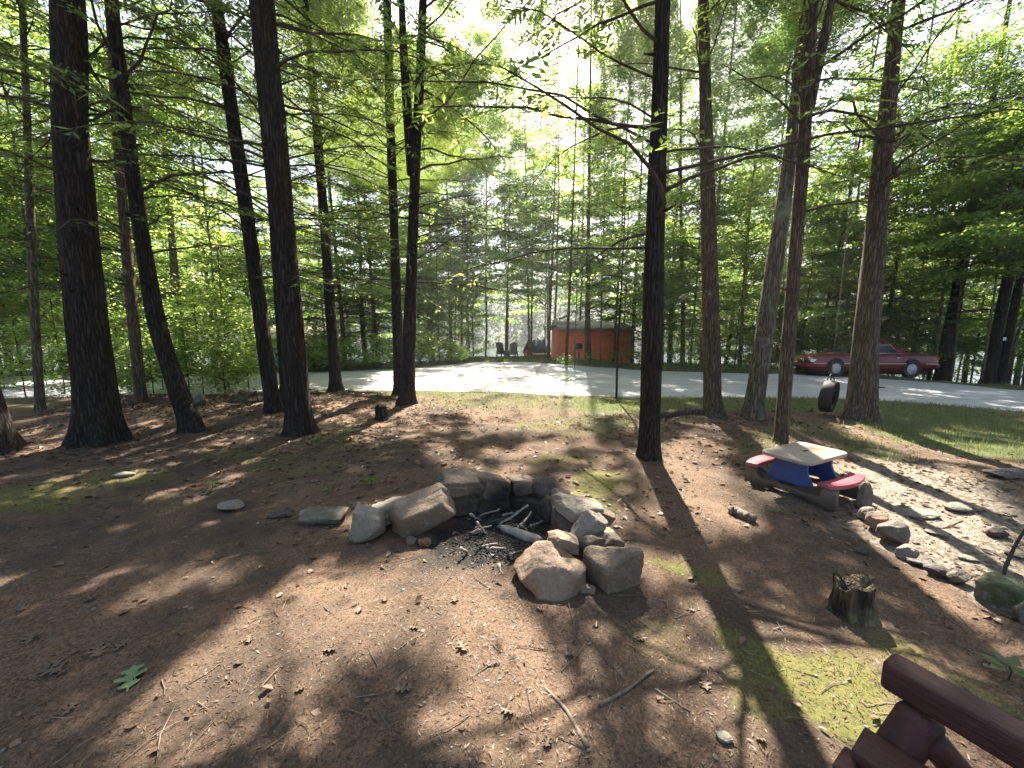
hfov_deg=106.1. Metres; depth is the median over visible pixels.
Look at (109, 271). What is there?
leafy tree
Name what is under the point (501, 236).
tree
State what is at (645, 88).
hemlock tree
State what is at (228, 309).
sapling
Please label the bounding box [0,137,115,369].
leafy tree
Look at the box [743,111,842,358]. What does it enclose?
hemlock tree
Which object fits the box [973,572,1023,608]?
stone
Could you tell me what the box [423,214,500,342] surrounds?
leafy tree
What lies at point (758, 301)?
leafy tree
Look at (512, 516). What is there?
stick
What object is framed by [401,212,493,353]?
leafy tree
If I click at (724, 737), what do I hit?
stone
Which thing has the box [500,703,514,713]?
fallen leaf
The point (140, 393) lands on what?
hemlock tree
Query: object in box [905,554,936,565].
stone
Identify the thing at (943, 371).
hemlock tree
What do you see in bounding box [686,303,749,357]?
understory shrub
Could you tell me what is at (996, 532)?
stone
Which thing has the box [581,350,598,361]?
roadside bush
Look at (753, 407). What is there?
hardwood tree
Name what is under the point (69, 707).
fallen leaf
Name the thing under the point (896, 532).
stone
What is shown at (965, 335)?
leafy tree
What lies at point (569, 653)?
fallen leaf
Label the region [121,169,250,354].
leafy tree
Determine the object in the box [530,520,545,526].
stick
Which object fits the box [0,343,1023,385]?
lake
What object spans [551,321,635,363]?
red cabin
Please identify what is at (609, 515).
ring stone
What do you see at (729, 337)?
hemlock tree
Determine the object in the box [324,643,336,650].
fallen leaf
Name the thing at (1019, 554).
stone
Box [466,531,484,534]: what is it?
stick
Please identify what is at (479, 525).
stick
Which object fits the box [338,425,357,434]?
seedling
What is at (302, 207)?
tall hardwood
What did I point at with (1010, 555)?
bare sapling
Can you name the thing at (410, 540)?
ring stone
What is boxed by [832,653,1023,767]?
log bench
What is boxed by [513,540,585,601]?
ring stone
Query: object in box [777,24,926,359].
hemlock tree
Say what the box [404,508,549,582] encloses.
charcoal
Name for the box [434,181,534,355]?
leafy tree
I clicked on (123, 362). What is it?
sapling
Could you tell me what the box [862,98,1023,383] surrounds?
leafy tree
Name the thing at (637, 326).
understory shrub
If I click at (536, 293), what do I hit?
leafy tree
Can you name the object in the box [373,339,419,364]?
roadside bush
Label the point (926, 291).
hemlock tree
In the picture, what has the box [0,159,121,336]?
leafy tree
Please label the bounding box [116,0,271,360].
hemlock tree
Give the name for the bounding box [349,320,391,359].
understory shrub
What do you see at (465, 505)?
ring stone
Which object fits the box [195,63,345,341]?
hemlock tree
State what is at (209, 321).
sapling
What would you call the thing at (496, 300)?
tall hardwood
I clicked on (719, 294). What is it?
leafy tree
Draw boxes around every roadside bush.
[235,339,275,368]
[276,335,341,371]
[310,342,356,369]
[324,337,379,368]
[353,331,392,368]
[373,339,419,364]
[415,329,449,359]
[417,331,465,361]
[437,338,476,361]
[552,352,572,365]
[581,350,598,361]
[596,350,629,365]
[626,351,640,364]
[663,348,689,364]
[679,352,702,365]
[721,348,749,367]
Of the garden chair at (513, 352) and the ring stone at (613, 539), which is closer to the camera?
the ring stone at (613, 539)
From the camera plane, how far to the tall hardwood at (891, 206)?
32.07 m
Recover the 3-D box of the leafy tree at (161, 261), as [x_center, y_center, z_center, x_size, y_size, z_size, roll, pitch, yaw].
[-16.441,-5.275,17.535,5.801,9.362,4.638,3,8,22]
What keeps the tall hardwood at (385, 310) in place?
on the ground at (586, 609)
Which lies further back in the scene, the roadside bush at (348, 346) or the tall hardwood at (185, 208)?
the tall hardwood at (185, 208)
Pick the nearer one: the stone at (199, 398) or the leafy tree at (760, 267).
the stone at (199, 398)
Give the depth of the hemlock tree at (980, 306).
16.79 m
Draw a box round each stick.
[459,547,467,553]
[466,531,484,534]
[472,525,491,532]
[476,521,487,533]
[478,508,499,517]
[479,543,497,547]
[483,516,515,525]
[486,546,505,549]
[491,519,512,524]
[497,504,528,527]
[497,563,502,574]
[502,510,518,516]
[506,550,522,557]
[516,510,531,527]
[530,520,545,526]
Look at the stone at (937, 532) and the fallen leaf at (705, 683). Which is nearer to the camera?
the fallen leaf at (705, 683)
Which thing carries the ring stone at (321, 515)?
on the ground at (586, 609)
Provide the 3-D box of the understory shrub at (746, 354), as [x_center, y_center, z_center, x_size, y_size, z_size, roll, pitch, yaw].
[13.187,-2.394,21.747,4.006,3.624,3.562,-7,10,-41]
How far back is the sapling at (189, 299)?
9.96 m
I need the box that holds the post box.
[576,343,582,359]
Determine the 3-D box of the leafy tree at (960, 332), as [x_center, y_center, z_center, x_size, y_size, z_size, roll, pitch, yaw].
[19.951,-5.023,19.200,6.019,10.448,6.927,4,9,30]
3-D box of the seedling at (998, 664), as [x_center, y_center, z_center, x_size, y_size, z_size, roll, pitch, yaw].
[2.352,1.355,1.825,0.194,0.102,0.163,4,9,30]
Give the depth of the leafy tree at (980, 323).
18.89 m
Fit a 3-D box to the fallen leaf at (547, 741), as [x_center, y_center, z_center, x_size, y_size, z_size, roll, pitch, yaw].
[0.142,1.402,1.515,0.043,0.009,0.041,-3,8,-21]
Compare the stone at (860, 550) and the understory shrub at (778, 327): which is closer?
the stone at (860, 550)
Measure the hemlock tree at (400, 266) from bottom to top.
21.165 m
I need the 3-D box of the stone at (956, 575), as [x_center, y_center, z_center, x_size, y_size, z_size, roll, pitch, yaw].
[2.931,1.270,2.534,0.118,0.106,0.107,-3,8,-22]
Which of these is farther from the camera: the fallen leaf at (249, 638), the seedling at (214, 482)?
the seedling at (214, 482)
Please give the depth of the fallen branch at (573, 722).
1.59 m
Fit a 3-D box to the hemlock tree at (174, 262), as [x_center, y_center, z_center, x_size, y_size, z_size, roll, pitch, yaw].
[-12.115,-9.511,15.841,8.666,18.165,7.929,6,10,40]
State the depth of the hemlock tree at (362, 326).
22.67 m
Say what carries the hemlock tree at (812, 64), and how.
on the ground at (586, 609)
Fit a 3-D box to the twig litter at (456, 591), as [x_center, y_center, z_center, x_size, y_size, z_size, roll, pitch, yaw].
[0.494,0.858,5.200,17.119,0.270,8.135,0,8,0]
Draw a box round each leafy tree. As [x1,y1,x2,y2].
[0,0,149,377]
[0,0,237,297]
[0,135,54,364]
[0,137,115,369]
[0,146,61,377]
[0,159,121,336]
[0,159,122,369]
[0,229,50,340]
[44,140,190,364]
[48,148,127,346]
[92,4,321,345]
[95,137,186,357]
[95,158,219,335]
[99,181,156,363]
[104,149,244,346]
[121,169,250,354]
[159,188,272,344]
[179,164,276,360]
[233,174,304,318]
[235,185,352,335]
[270,175,370,349]
[300,183,387,352]
[308,173,424,357]
[347,166,441,349]
[381,177,480,365]
[388,174,479,360]
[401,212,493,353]
[401,241,453,356]
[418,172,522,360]
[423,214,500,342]
[432,185,509,356]
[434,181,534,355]
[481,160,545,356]
[500,192,583,357]
[609,162,697,345]
[622,78,771,365]
[628,191,728,361]
[640,218,737,363]
[674,218,759,358]
[675,171,754,348]
[678,166,813,362]
[679,32,857,364]
[696,169,786,362]
[721,187,824,359]
[735,169,853,363]
[743,169,867,354]
[772,173,859,354]
[777,143,939,378]
[784,27,1023,292]
[798,151,938,348]
[804,203,965,361]
[841,173,1023,353]
[848,167,966,374]
[854,13,1023,379]
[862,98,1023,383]
[881,151,1019,377]
[889,114,1023,380]
[897,200,1023,382]
[901,30,1023,383]
[911,107,1023,384]
[920,230,1018,381]
[923,166,1023,371]
[943,269,1023,327]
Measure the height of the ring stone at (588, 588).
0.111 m
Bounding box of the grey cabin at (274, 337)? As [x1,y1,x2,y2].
[254,320,347,363]
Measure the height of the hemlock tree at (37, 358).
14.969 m
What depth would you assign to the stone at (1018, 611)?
2.21 m
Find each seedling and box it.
[204,479,218,488]
[311,436,326,445]
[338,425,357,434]
[365,476,380,485]
[563,373,574,388]
[980,646,1023,679]
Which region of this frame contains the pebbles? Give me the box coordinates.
[0,428,1023,767]
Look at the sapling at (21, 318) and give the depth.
11.84 m
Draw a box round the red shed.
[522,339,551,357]
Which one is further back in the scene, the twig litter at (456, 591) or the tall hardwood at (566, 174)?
the tall hardwood at (566, 174)
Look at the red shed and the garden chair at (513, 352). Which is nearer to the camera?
the garden chair at (513, 352)
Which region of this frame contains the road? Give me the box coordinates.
[0,362,1023,411]
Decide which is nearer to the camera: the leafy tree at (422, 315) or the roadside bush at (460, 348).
the roadside bush at (460, 348)
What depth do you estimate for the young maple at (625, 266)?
18.63 m
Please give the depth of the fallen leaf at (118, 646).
1.96 m
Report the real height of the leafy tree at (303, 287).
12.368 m
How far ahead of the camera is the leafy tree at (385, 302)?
23.60 m
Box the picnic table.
[744,442,865,511]
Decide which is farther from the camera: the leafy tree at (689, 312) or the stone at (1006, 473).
the leafy tree at (689, 312)
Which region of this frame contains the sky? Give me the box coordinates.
[0,0,1023,291]
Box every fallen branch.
[159,435,239,451]
[544,687,589,748]
[599,668,654,706]
[654,688,689,711]
[924,520,962,531]
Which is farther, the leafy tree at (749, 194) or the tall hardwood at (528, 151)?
the tall hardwood at (528, 151)
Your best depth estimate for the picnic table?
3.82 m
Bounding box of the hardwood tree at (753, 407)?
[723,0,936,420]
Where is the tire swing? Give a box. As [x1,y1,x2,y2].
[818,139,857,411]
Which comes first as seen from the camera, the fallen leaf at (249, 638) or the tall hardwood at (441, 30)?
the fallen leaf at (249, 638)
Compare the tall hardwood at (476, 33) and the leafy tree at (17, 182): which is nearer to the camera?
the leafy tree at (17, 182)
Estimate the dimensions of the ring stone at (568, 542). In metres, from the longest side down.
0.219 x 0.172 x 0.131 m
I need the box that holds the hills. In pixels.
[112,286,927,345]
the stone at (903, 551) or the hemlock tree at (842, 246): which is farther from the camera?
the hemlock tree at (842, 246)
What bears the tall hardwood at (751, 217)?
on the ground at (586, 609)
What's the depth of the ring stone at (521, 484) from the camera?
3.46 m
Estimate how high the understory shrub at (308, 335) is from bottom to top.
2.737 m
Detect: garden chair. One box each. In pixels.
[495,342,510,356]
[506,343,517,355]
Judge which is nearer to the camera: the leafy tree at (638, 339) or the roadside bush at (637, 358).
the roadside bush at (637, 358)
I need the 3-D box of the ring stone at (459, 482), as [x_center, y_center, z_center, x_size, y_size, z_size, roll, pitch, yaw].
[-0.448,0.881,3.440,0.422,0.180,0.299,4,13,-6]
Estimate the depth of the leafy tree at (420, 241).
18.58 m
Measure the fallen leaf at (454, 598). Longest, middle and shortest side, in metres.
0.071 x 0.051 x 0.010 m
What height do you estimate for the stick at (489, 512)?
0.120 m
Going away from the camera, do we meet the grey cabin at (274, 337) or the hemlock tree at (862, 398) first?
the hemlock tree at (862, 398)
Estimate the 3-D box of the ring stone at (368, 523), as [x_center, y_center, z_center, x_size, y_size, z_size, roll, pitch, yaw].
[-1.143,1.134,3.077,0.271,0.325,0.264,7,14,-18]
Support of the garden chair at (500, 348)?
on the ground at (586, 609)
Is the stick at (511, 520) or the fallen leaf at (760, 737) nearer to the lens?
the fallen leaf at (760, 737)
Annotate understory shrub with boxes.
[210,323,254,352]
[305,316,338,357]
[322,316,363,357]
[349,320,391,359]
[382,319,421,359]
[416,322,443,359]
[436,325,466,357]
[455,329,488,356]
[612,314,681,358]
[662,306,701,361]
[662,311,725,362]
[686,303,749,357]
[721,310,774,363]
[727,312,779,365]
[772,318,814,359]
[776,318,845,364]
[803,325,852,354]
[836,326,880,341]
[887,326,935,377]
[918,334,960,379]
[919,337,1018,382]
[963,332,1023,382]
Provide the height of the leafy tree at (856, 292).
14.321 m
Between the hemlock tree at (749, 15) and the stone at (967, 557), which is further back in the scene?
the hemlock tree at (749, 15)
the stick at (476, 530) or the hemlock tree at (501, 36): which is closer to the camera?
the stick at (476, 530)
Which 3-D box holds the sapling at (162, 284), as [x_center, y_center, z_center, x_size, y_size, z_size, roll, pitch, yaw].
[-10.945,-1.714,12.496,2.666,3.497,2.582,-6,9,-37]
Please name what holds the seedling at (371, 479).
on the ground at (586, 609)
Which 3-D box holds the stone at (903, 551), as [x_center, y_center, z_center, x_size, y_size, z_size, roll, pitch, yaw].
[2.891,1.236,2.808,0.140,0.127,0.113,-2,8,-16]
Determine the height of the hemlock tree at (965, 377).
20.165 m
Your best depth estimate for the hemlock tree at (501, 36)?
20.16 m
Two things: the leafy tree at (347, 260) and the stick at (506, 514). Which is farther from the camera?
the leafy tree at (347, 260)
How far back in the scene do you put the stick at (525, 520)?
3.22 m
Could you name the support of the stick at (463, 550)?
on the ground at (586, 609)
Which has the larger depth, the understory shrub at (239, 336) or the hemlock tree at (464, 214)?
the hemlock tree at (464, 214)
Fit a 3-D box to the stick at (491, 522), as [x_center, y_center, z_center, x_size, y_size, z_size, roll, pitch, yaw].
[-0.099,1.122,3.158,0.276,0.124,0.029,1,8,9]
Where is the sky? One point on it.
(473, 10)
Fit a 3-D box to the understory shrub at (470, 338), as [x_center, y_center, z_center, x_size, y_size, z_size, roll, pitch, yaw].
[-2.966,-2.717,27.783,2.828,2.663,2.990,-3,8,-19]
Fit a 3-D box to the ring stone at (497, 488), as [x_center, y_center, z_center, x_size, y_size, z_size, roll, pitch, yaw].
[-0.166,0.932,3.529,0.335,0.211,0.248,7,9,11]
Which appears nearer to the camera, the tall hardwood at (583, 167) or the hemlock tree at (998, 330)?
the hemlock tree at (998, 330)
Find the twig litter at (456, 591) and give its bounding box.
[0,395,1023,767]
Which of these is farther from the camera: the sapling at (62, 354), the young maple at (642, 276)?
the young maple at (642, 276)
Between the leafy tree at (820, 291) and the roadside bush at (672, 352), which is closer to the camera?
the roadside bush at (672, 352)
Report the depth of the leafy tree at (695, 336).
24.33 m
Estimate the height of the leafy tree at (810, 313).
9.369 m
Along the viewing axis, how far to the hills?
129.15 m
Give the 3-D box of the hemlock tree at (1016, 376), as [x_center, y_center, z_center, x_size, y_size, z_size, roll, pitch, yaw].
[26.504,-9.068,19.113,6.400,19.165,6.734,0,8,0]
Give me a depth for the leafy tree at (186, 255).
19.89 m
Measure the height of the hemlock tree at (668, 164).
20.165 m
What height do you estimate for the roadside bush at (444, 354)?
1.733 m
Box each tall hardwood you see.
[153,166,263,363]
[252,181,339,338]
[350,195,426,337]
[361,23,466,352]
[397,0,500,338]
[418,40,526,348]
[439,0,540,356]
[452,27,561,355]
[479,10,580,356]
[496,40,596,335]
[502,0,618,317]
[521,15,636,320]
[534,124,642,329]
[605,146,699,333]
[680,143,785,337]
[750,124,866,340]
[836,143,966,330]
[897,113,1009,315]
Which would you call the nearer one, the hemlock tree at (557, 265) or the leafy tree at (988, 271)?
the leafy tree at (988, 271)
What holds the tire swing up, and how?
hanging from the hemlock tree at (862, 398)
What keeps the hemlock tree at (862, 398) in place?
on the ground at (586, 609)
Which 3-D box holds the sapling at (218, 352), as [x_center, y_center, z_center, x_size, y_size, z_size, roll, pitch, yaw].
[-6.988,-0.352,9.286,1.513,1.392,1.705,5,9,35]
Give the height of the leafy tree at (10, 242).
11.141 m
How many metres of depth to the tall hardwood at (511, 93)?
38.73 m
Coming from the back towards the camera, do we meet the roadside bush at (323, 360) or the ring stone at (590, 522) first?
the roadside bush at (323, 360)
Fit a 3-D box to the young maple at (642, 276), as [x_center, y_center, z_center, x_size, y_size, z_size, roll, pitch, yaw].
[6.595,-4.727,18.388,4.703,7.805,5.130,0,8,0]
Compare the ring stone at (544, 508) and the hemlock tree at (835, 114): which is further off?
the hemlock tree at (835, 114)
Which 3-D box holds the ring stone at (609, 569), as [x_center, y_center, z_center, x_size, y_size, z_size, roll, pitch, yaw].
[0.661,1.191,2.486,0.330,0.361,0.257,-3,8,-20]
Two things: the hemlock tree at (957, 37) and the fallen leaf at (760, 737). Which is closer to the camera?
the fallen leaf at (760, 737)
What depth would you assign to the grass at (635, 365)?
18.49 m
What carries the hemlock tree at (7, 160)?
on the ground at (586, 609)
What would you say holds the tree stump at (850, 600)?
on the ground at (586, 609)
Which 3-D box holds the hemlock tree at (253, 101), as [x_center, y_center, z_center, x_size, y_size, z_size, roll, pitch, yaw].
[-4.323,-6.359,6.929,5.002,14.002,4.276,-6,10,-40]
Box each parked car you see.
[736,347,809,362]
[794,342,939,377]
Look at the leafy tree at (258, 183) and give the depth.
27.06 m
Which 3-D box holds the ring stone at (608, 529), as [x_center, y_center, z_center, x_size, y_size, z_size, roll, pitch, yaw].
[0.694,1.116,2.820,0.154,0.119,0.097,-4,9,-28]
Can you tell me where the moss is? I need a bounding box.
[0,443,1021,738]
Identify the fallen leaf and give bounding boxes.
[12,603,27,611]
[20,631,38,644]
[36,660,64,676]
[46,655,67,666]
[59,700,78,714]
[83,594,97,601]
[84,642,110,656]
[111,640,127,652]
[113,663,147,691]
[244,633,254,641]
[294,683,305,691]
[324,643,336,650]
[395,681,412,692]
[410,622,419,628]
[450,596,458,601]
[456,640,468,651]
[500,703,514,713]
[543,733,551,745]
[564,649,574,655]
[635,634,644,640]
[685,605,694,610]
[699,676,711,689]
[754,733,766,741]
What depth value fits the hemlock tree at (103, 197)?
19.10 m
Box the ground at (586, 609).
[0,359,1023,767]
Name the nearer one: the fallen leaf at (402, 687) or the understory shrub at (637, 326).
the fallen leaf at (402, 687)
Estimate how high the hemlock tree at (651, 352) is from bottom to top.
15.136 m
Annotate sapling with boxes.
[0,274,57,386]
[0,275,65,384]
[0,317,66,397]
[2,290,116,394]
[12,344,120,393]
[41,289,125,364]
[46,310,157,387]
[67,272,149,365]
[110,322,154,391]
[111,288,204,389]
[113,328,188,393]
[127,277,220,366]
[147,285,245,392]
[147,320,215,393]
[170,246,275,390]
[171,279,249,385]
[182,340,257,393]
[195,277,278,384]
[200,310,277,389]
[555,172,645,397]
[1001,527,1023,574]
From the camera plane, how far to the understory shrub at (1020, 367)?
17.31 m
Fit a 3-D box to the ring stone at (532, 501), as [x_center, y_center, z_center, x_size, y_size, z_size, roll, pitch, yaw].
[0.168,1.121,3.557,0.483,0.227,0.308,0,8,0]
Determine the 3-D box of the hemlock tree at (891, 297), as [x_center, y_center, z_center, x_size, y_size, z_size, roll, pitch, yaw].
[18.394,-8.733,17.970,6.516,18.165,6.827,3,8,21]
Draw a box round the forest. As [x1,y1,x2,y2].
[0,269,1022,341]
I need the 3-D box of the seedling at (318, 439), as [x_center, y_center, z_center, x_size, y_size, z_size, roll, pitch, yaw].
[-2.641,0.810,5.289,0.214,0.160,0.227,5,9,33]
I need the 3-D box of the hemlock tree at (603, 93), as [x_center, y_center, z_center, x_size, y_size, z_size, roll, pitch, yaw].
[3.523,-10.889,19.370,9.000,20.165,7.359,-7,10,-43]
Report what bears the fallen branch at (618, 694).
on the ground at (586, 609)
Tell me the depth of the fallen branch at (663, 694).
1.70 m
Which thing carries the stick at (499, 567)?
on the ground at (586, 609)
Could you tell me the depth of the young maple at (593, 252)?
17.72 m
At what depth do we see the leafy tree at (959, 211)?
14.96 m
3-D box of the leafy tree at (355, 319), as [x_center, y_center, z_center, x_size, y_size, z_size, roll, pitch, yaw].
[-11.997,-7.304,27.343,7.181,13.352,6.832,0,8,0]
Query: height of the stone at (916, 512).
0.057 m
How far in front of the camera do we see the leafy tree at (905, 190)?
16.11 m
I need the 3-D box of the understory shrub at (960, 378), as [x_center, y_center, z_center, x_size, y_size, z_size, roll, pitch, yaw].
[22.331,-1.088,19.010,3.052,2.605,3.066,0,8,0]
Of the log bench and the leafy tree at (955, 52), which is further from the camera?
the leafy tree at (955, 52)
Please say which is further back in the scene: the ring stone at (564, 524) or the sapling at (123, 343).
the sapling at (123, 343)
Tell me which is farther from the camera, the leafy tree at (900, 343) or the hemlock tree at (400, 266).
the hemlock tree at (400, 266)
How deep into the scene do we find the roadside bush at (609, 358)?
18.70 m
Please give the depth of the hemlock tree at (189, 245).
28.54 m
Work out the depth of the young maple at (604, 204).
19.32 m
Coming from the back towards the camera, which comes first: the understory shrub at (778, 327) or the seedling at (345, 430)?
the understory shrub at (778, 327)
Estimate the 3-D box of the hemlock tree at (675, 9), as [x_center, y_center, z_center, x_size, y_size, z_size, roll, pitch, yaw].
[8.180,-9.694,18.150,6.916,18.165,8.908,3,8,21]
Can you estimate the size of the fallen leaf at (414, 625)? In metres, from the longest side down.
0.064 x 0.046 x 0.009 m
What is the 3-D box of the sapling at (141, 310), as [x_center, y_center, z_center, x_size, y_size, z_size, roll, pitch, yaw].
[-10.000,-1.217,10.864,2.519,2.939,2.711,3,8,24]
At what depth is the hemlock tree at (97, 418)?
5.36 m
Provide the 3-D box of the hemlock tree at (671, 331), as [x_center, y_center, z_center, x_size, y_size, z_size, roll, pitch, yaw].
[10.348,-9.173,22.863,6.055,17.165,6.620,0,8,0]
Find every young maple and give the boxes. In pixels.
[506,169,601,360]
[532,177,640,366]
[553,126,644,361]
[583,190,687,362]
[599,200,696,325]
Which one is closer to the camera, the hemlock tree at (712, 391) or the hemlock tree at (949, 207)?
the hemlock tree at (712, 391)
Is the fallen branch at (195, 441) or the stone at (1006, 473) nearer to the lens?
the stone at (1006, 473)
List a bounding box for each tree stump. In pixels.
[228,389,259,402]
[374,405,388,420]
[823,569,881,626]
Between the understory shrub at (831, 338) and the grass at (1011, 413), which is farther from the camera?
the understory shrub at (831, 338)
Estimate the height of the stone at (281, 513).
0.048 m
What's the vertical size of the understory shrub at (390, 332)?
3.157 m
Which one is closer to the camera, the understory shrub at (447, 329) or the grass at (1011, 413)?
the grass at (1011, 413)
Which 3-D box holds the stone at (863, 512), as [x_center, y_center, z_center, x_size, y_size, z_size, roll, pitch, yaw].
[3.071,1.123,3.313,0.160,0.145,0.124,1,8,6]
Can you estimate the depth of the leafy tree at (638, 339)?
23.24 m
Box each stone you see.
[111,471,135,477]
[192,393,206,404]
[217,499,244,509]
[269,509,292,517]
[298,506,348,524]
[349,503,386,543]
[371,496,402,525]
[388,483,455,536]
[406,536,416,544]
[418,537,430,546]
[434,472,486,516]
[441,468,483,497]
[474,494,512,513]
[480,472,510,501]
[506,474,534,495]
[509,492,541,512]
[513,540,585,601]
[532,476,556,497]
[536,494,551,524]
[547,529,578,554]
[551,487,570,504]
[551,505,558,529]
[552,493,603,523]
[556,513,572,532]
[570,509,608,541]
[576,534,605,559]
[580,584,595,593]
[583,545,643,593]
[595,531,624,546]
[603,506,615,526]
[604,527,613,532]
[715,731,733,743]
[855,547,868,553]
[856,482,872,508]
[857,506,875,519]
[865,511,888,529]
[875,520,910,544]
[892,505,940,518]
[894,544,918,560]
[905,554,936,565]
[923,563,949,577]
[925,528,948,536]
[943,502,973,511]
[946,568,971,583]
[957,554,979,561]
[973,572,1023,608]
[982,468,1023,478]
[984,526,1009,538]
[1003,549,1023,557]
[1013,601,1023,623]
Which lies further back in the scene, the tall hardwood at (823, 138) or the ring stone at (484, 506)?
the tall hardwood at (823, 138)
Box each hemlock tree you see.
[0,0,159,410]
[0,0,184,324]
[0,0,196,455]
[0,0,253,402]
[0,0,331,433]
[0,0,342,449]
[0,8,58,370]
[0,9,124,364]
[0,36,60,324]
[0,88,52,353]
[2,0,467,437]
[10,0,385,413]
[45,62,200,330]
[87,16,198,360]
[88,0,410,405]
[89,0,249,365]
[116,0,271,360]
[142,93,203,342]
[171,22,276,364]
[174,0,459,391]
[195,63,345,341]
[269,0,391,362]
[285,0,532,394]
[295,0,566,405]
[297,103,370,347]
[300,10,420,361]
[314,8,474,354]
[353,0,1023,460]
[366,119,440,355]
[383,191,483,360]
[434,178,503,358]
[467,0,629,360]
[500,165,560,355]
[511,0,642,360]
[519,134,599,357]
[552,36,649,361]
[575,12,690,362]
[586,0,758,418]
[614,0,752,362]
[624,63,722,362]
[636,76,736,361]
[664,0,830,361]
[689,0,968,444]
[697,40,797,363]
[717,120,778,363]
[719,11,834,360]
[742,0,1023,422]
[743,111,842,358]
[773,129,895,348]
[775,0,927,351]
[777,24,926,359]
[804,74,934,331]
[819,0,992,364]
[823,123,983,375]
[838,0,1005,378]
[887,0,1023,380]
[899,0,1023,384]
[910,89,991,379]
[918,33,1023,382]
[922,0,1023,384]
[942,198,1023,384]
[971,262,1023,361]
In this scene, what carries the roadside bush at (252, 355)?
on the ground at (586, 609)
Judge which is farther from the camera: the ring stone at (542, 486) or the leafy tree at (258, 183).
the leafy tree at (258, 183)
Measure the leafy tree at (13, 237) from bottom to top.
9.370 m
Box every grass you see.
[7,387,1023,463]
[117,355,1023,385]
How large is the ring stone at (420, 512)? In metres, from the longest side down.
0.578 x 0.338 x 0.251 m
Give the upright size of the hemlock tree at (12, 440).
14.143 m
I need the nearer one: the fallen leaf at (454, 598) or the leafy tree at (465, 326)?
the fallen leaf at (454, 598)
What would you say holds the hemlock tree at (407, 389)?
on the ground at (586, 609)
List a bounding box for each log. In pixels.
[499,525,543,542]
[661,406,704,417]
[727,506,756,522]
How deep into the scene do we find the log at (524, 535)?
2.98 m
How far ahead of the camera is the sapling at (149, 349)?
9.46 m
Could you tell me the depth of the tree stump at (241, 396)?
8.23 m
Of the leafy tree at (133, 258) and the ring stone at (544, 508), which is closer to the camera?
the ring stone at (544, 508)
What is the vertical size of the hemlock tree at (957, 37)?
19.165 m
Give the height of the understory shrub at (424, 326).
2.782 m
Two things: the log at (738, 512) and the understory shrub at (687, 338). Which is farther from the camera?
the understory shrub at (687, 338)
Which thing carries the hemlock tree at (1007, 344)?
on the ground at (586, 609)
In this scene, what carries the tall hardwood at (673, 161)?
on the ground at (586, 609)
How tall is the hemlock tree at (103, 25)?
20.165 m
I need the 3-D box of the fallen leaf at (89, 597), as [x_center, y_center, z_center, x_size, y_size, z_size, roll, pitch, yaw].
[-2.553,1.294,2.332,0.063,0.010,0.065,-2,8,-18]
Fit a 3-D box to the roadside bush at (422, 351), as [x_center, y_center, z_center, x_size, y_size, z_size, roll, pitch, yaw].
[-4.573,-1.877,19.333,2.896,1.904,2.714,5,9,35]
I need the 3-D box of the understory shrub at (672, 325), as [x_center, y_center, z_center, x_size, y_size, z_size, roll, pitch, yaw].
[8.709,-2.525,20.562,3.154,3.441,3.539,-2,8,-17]
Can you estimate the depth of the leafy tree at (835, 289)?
18.43 m
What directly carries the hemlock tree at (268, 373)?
on the ground at (586, 609)
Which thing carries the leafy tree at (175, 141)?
on the ground at (586, 609)
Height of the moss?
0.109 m
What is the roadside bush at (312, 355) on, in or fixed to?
on the ground at (586, 609)
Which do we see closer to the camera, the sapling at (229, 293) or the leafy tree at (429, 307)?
the sapling at (229, 293)
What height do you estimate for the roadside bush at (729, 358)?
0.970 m
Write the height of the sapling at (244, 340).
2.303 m
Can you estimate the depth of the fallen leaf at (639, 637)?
2.04 m
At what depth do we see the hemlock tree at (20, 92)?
19.31 m
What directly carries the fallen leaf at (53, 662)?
on the ground at (586, 609)
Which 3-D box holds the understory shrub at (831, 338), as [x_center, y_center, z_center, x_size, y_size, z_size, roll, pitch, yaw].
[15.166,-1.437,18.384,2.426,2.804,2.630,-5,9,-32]
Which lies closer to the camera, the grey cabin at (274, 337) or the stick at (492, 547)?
the stick at (492, 547)
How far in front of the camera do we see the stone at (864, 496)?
3.50 m
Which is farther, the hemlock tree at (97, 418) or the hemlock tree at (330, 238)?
the hemlock tree at (330, 238)
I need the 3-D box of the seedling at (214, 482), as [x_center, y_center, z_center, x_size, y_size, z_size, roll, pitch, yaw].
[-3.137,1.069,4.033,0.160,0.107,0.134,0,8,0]
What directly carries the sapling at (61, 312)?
on the ground at (586, 609)
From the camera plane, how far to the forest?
125.42 m
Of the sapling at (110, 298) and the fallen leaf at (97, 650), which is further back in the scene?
the sapling at (110, 298)
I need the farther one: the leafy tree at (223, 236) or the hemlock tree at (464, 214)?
the hemlock tree at (464, 214)
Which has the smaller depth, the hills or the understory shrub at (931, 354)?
the understory shrub at (931, 354)
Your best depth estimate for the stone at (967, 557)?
2.75 m
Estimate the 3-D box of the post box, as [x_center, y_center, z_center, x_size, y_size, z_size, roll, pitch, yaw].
[3.672,-1.723,21.157,0.320,1.029,0.400,0,8,0]
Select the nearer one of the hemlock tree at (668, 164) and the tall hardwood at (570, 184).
the hemlock tree at (668, 164)
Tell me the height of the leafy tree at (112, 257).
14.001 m
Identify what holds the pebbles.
on the ground at (586, 609)
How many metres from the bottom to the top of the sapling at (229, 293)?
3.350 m
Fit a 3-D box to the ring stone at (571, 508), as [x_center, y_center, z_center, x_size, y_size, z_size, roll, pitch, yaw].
[0.527,0.962,2.994,0.366,0.166,0.314,13,9,-18]
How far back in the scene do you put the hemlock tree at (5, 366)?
16.38 m

